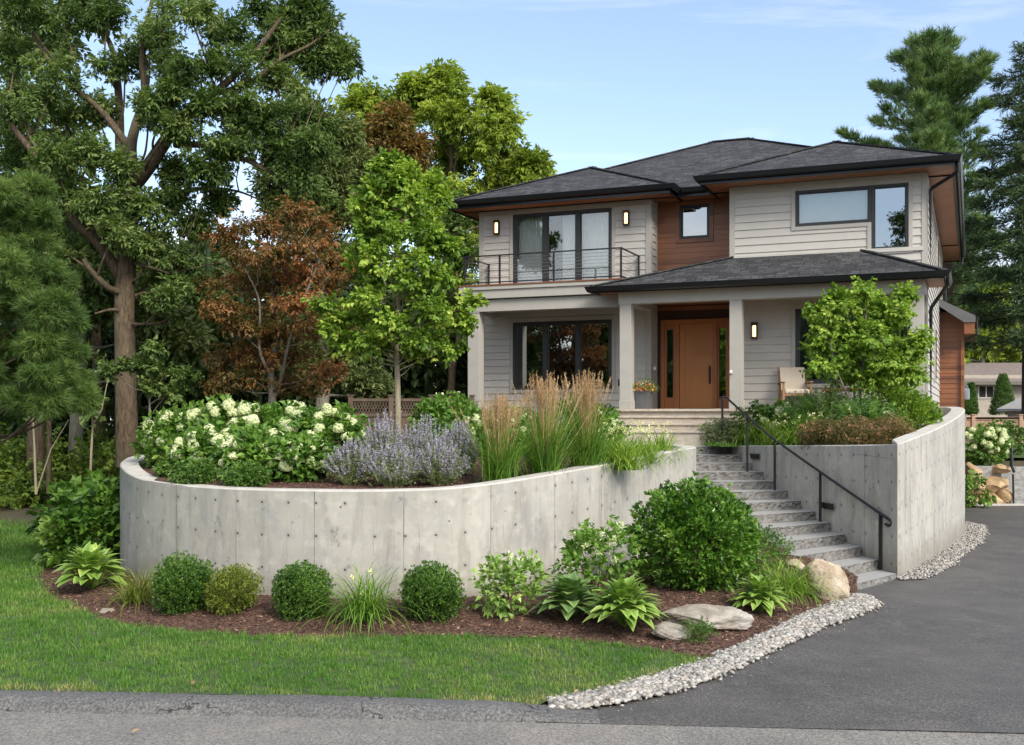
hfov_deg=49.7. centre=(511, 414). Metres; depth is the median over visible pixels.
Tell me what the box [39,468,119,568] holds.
leafy shrub
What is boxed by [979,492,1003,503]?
boulder
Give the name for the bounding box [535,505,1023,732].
driveway
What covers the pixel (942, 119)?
white pine
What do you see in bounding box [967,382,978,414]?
arborvitae
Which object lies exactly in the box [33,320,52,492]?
sapling
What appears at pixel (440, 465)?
russian sage
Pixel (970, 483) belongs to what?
garden shrub
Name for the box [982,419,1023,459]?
garden shrub
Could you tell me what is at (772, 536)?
shrub
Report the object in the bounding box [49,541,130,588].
hosta plant
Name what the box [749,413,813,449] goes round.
day lily
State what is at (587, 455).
feather reed grass
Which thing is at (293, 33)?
oak tree
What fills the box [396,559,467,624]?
boxwood
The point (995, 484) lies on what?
boulder
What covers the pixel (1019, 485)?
granite steps
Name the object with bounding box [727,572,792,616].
hosta plant
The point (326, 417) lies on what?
hydrangea bush
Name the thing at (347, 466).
russian sage
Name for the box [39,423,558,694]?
ground
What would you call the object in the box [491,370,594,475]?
feather reed grass
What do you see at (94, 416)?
sapling
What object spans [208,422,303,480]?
hydrangea bush
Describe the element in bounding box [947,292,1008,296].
overhead wire
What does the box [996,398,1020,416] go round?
garden shed
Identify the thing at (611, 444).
day lily
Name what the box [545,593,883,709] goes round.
gravel
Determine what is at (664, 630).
boulder
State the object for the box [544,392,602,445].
garden shrub
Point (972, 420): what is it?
wooden fence
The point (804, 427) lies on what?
day lily
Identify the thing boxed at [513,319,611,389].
window
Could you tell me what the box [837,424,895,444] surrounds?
spirea bush
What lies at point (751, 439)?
day lily
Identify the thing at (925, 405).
garden shrub
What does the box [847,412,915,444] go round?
spirea bush
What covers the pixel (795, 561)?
boulder
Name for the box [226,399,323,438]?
hydrangea bush
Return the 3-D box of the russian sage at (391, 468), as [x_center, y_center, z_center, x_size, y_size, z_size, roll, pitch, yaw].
[-1.656,0.701,15.552,0.904,0.653,0.847,0,0,-32]
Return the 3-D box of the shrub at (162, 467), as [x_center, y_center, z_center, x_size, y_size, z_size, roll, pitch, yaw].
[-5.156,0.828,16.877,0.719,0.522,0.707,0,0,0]
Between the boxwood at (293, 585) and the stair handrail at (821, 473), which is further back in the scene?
the stair handrail at (821, 473)
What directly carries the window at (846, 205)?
in the modern house at (694, 275)
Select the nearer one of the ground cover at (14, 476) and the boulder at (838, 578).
the boulder at (838, 578)
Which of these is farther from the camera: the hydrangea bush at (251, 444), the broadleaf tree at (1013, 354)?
the broadleaf tree at (1013, 354)
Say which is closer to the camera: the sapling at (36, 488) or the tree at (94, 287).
the sapling at (36, 488)
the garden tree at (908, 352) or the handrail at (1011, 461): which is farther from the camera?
the handrail at (1011, 461)
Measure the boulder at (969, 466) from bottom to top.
0.615 m
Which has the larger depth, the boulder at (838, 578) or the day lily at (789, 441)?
the day lily at (789, 441)
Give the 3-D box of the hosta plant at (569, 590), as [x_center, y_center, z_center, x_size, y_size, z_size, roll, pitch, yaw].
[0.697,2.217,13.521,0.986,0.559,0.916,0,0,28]
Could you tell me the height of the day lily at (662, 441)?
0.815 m
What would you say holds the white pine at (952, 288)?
on the woodland floor
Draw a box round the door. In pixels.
[680,323,711,407]
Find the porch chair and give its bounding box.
[777,367,812,400]
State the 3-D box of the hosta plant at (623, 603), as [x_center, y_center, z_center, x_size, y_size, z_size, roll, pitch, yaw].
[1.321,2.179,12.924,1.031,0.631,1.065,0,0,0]
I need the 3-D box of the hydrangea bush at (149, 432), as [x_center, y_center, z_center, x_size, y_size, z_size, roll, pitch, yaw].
[-5.465,0.413,18.543,1.836,1.321,1.696,0,0,0]
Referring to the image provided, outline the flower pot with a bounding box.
[633,376,659,408]
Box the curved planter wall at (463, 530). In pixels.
[120,444,695,599]
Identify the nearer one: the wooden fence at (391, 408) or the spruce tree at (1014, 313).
the wooden fence at (391, 408)
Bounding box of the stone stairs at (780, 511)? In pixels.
[696,447,895,589]
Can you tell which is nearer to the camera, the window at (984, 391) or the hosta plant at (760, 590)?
the hosta plant at (760, 590)
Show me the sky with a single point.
(603, 83)
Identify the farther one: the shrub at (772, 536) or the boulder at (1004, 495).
the boulder at (1004, 495)
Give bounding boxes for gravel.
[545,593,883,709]
[896,521,989,579]
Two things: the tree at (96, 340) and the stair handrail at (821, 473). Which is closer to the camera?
the stair handrail at (821, 473)
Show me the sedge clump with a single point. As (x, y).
(134, 594)
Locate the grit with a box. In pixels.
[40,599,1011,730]
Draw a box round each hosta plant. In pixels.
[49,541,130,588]
[524,571,601,619]
[582,574,670,631]
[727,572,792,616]
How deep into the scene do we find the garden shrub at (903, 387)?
23.12 m
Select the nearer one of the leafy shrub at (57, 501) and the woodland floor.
the leafy shrub at (57, 501)
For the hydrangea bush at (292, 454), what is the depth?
15.97 m
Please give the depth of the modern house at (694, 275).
27.95 m
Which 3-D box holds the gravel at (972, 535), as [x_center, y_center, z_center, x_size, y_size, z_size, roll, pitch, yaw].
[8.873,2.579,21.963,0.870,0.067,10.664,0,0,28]
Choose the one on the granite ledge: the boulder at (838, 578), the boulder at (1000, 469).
the boulder at (1000, 469)
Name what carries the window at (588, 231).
in the modern house at (694, 275)
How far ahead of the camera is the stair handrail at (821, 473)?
20.18 m
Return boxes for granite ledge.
[965,466,1001,479]
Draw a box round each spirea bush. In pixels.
[794,419,844,448]
[818,414,879,446]
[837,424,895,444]
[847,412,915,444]
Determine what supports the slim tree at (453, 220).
on the bed at (280, 485)
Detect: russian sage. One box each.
[317,438,376,484]
[357,408,409,460]
[361,442,424,487]
[397,413,453,477]
[409,434,471,485]
[440,417,481,474]
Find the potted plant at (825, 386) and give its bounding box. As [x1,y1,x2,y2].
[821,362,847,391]
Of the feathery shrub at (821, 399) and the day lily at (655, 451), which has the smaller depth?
the day lily at (655, 451)
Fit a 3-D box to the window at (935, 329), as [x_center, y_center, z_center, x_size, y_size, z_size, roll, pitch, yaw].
[11.454,-1.630,29.920,0.055,1.500,0.900,0,0,23]
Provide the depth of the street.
9.14 m
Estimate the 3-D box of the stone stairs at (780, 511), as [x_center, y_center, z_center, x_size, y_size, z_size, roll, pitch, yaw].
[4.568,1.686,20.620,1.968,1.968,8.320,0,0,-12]
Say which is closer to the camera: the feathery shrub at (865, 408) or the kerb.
the kerb
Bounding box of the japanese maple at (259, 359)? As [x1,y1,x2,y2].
[192,193,358,403]
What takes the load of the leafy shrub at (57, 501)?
on the mulch bed at (405, 629)
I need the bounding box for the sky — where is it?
[0,0,1023,419]
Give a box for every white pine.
[831,23,1021,307]
[942,205,1019,325]
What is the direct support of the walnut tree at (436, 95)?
on the woodland floor
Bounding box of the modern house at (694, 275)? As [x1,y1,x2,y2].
[448,137,978,445]
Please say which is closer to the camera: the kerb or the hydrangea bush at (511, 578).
the kerb
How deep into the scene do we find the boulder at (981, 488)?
32.20 m
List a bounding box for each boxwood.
[145,550,216,614]
[269,559,335,620]
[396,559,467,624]
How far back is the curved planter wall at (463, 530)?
15.09 m
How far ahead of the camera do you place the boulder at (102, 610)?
14.42 m
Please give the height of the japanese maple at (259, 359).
4.744 m
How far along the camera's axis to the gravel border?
18.54 m
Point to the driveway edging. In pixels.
(1003, 505)
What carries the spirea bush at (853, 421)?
on the bed at (280, 485)
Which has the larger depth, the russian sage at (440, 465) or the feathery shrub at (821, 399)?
the feathery shrub at (821, 399)
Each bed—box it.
[40,537,857,657]
[140,426,970,488]
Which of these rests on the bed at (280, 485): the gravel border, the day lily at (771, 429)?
the day lily at (771, 429)
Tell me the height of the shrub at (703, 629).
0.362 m
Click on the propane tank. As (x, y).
(966, 393)
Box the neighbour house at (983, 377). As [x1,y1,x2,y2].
[964,363,1021,416]
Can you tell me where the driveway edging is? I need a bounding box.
[973,504,1023,505]
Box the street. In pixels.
[0,711,1023,744]
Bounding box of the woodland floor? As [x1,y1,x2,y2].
[0,429,1023,526]
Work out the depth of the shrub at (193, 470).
16.00 m
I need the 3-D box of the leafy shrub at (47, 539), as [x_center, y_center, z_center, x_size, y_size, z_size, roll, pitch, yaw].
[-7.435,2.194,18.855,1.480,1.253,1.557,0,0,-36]
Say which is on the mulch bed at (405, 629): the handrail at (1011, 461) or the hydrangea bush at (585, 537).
the hydrangea bush at (585, 537)
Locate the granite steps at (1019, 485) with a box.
[1002,466,1023,503]
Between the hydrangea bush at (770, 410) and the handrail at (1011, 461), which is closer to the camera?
the hydrangea bush at (770, 410)
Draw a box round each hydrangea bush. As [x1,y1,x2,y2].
[128,400,221,467]
[164,418,246,471]
[170,392,273,462]
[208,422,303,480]
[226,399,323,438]
[257,428,338,482]
[268,399,373,454]
[431,405,513,455]
[467,548,551,621]
[481,405,563,452]
[546,514,647,602]
[563,404,632,443]
[750,398,803,434]
[965,419,1014,465]
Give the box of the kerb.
[0,690,599,723]
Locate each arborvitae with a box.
[964,397,974,414]
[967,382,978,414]
[988,373,1014,415]
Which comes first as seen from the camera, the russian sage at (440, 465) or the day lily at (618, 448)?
the russian sage at (440, 465)
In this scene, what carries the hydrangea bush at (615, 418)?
on the bed at (280, 485)
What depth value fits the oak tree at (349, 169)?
29.69 m
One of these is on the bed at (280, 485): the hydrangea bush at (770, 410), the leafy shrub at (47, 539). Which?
the hydrangea bush at (770, 410)
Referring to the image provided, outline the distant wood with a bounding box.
[964,354,1021,362]
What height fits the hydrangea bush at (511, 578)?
0.955 m
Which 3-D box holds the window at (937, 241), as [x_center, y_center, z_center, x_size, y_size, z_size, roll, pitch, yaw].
[12.260,-4.380,31.859,0.055,1.400,0.900,0,0,23]
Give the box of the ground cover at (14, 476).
[0,419,154,509]
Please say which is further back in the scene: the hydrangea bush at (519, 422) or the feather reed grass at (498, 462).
the hydrangea bush at (519, 422)
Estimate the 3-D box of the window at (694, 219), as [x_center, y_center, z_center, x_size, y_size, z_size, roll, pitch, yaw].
[4.702,-4.945,28.389,0.780,0.870,0.130,0,0,23]
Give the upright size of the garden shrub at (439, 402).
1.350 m
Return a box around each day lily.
[589,421,640,454]
[595,424,647,471]
[598,423,687,469]
[600,426,673,477]
[602,420,670,466]
[631,419,699,460]
[712,416,766,444]
[744,414,793,444]
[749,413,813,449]
[777,411,837,444]
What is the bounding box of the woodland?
[0,215,562,454]
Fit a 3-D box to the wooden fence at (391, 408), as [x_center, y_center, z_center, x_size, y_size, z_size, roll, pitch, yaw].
[-2.475,0.241,27.510,3.238,1.458,0.160,0,0,0]
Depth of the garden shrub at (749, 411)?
24.07 m
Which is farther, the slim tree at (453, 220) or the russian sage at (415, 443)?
the slim tree at (453, 220)
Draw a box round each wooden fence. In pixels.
[347,395,477,438]
[965,414,1023,448]
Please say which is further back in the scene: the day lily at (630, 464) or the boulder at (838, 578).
the day lily at (630, 464)
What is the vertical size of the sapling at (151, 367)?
3.266 m
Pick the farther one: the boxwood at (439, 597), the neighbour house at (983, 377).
the neighbour house at (983, 377)
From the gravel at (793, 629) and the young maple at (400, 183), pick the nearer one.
the gravel at (793, 629)
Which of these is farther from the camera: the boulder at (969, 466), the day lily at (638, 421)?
the boulder at (969, 466)
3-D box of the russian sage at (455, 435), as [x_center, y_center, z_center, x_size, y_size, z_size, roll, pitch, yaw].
[-0.819,0.470,16.601,0.827,0.864,0.723,0,0,0]
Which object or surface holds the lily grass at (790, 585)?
on the mulch bed at (405, 629)
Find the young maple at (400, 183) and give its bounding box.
[300,146,489,434]
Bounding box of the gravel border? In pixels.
[906,534,982,578]
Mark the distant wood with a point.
(988, 360)
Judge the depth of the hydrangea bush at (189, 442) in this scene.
16.69 m
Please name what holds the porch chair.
on the modern house at (694, 275)
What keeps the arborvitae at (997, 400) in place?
on the woodland floor
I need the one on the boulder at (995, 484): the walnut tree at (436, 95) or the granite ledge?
the granite ledge
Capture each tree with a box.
[0,0,218,456]
[0,0,365,467]
[0,155,145,494]
[0,167,107,444]
[17,220,190,459]
[228,93,394,436]
[327,57,557,394]
[339,98,438,310]
[409,185,478,401]
[794,275,938,417]
[952,40,1023,416]
[954,274,1021,364]
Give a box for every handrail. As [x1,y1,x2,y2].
[719,396,891,569]
[1009,432,1014,502]
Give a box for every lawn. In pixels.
[969,450,1023,457]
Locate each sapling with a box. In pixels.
[18,383,68,494]
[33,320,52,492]
[74,349,114,469]
[97,334,204,419]
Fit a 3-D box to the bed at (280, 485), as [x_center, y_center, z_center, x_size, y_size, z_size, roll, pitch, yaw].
[1.750,1.273,27.299,23.500,2.133,25.402,0,0,0]
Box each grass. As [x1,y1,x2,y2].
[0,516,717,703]
[289,557,441,636]
[451,391,547,482]
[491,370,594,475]
[525,369,640,470]
[701,439,783,446]
[741,554,854,607]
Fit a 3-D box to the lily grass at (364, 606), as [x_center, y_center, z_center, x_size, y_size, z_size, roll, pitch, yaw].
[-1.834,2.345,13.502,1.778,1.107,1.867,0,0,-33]
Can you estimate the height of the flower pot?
0.903 m
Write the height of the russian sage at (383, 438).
1.045 m
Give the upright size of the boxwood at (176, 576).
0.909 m
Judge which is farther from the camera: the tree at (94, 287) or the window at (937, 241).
the window at (937, 241)
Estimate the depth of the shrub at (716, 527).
15.09 m
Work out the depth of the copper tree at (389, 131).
36.54 m
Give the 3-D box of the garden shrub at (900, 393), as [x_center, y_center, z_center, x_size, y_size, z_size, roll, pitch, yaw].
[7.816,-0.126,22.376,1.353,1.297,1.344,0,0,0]
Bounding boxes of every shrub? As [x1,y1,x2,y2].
[24,476,114,552]
[27,513,112,567]
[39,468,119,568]
[151,453,180,477]
[167,455,224,484]
[201,563,264,618]
[217,458,272,486]
[406,389,480,441]
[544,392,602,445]
[623,470,767,592]
[678,615,719,642]
[696,417,742,449]
[729,399,775,440]
[734,524,796,571]
[776,383,848,432]
[788,383,874,431]
[830,390,909,439]
[862,381,916,420]
[870,381,925,429]
[882,390,943,430]
[965,469,996,507]
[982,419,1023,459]
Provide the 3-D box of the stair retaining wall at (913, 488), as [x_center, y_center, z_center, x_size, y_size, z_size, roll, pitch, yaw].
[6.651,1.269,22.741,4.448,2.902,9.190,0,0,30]
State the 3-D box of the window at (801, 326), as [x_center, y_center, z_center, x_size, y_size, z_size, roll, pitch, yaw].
[7.920,-1.610,25.752,2.570,1.780,0.130,0,0,23]
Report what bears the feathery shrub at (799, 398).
on the bed at (280, 485)
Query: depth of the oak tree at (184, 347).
30.57 m
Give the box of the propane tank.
[964,384,969,399]
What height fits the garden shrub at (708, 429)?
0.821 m
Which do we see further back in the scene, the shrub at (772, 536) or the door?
the door
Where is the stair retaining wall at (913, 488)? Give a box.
[732,407,964,578]
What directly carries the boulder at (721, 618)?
on the mulch bed at (405, 629)
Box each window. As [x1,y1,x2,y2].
[513,207,611,282]
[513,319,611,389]
[680,204,708,238]
[795,185,870,226]
[795,305,909,383]
[871,183,908,248]
[934,325,936,381]
[936,236,938,287]
[978,385,993,397]
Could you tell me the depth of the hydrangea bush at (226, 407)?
17.86 m
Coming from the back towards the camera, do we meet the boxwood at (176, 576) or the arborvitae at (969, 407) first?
the arborvitae at (969, 407)
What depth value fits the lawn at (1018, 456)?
34.84 m
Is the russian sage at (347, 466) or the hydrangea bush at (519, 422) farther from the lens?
the hydrangea bush at (519, 422)
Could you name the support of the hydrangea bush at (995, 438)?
on the granite ledge
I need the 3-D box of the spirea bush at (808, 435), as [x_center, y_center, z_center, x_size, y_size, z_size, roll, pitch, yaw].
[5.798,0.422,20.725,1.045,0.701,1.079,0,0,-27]
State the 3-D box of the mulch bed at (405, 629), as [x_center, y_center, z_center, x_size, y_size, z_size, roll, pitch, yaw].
[-1.594,1.878,17.171,13.577,1.456,10.831,0,0,0]
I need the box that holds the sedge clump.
[83,561,160,615]
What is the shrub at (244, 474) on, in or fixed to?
on the bed at (280, 485)
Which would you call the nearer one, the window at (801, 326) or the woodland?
the window at (801, 326)
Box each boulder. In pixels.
[99,608,114,612]
[651,621,691,640]
[657,604,753,630]
[786,559,804,570]
[803,558,849,600]
[965,462,982,480]
[966,480,985,497]
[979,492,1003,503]
[983,476,1008,493]
[991,464,1011,473]
[996,488,1011,503]
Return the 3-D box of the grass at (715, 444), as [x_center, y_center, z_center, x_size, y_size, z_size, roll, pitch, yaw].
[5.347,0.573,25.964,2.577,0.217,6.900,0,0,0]
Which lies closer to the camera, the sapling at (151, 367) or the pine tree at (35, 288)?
the pine tree at (35, 288)

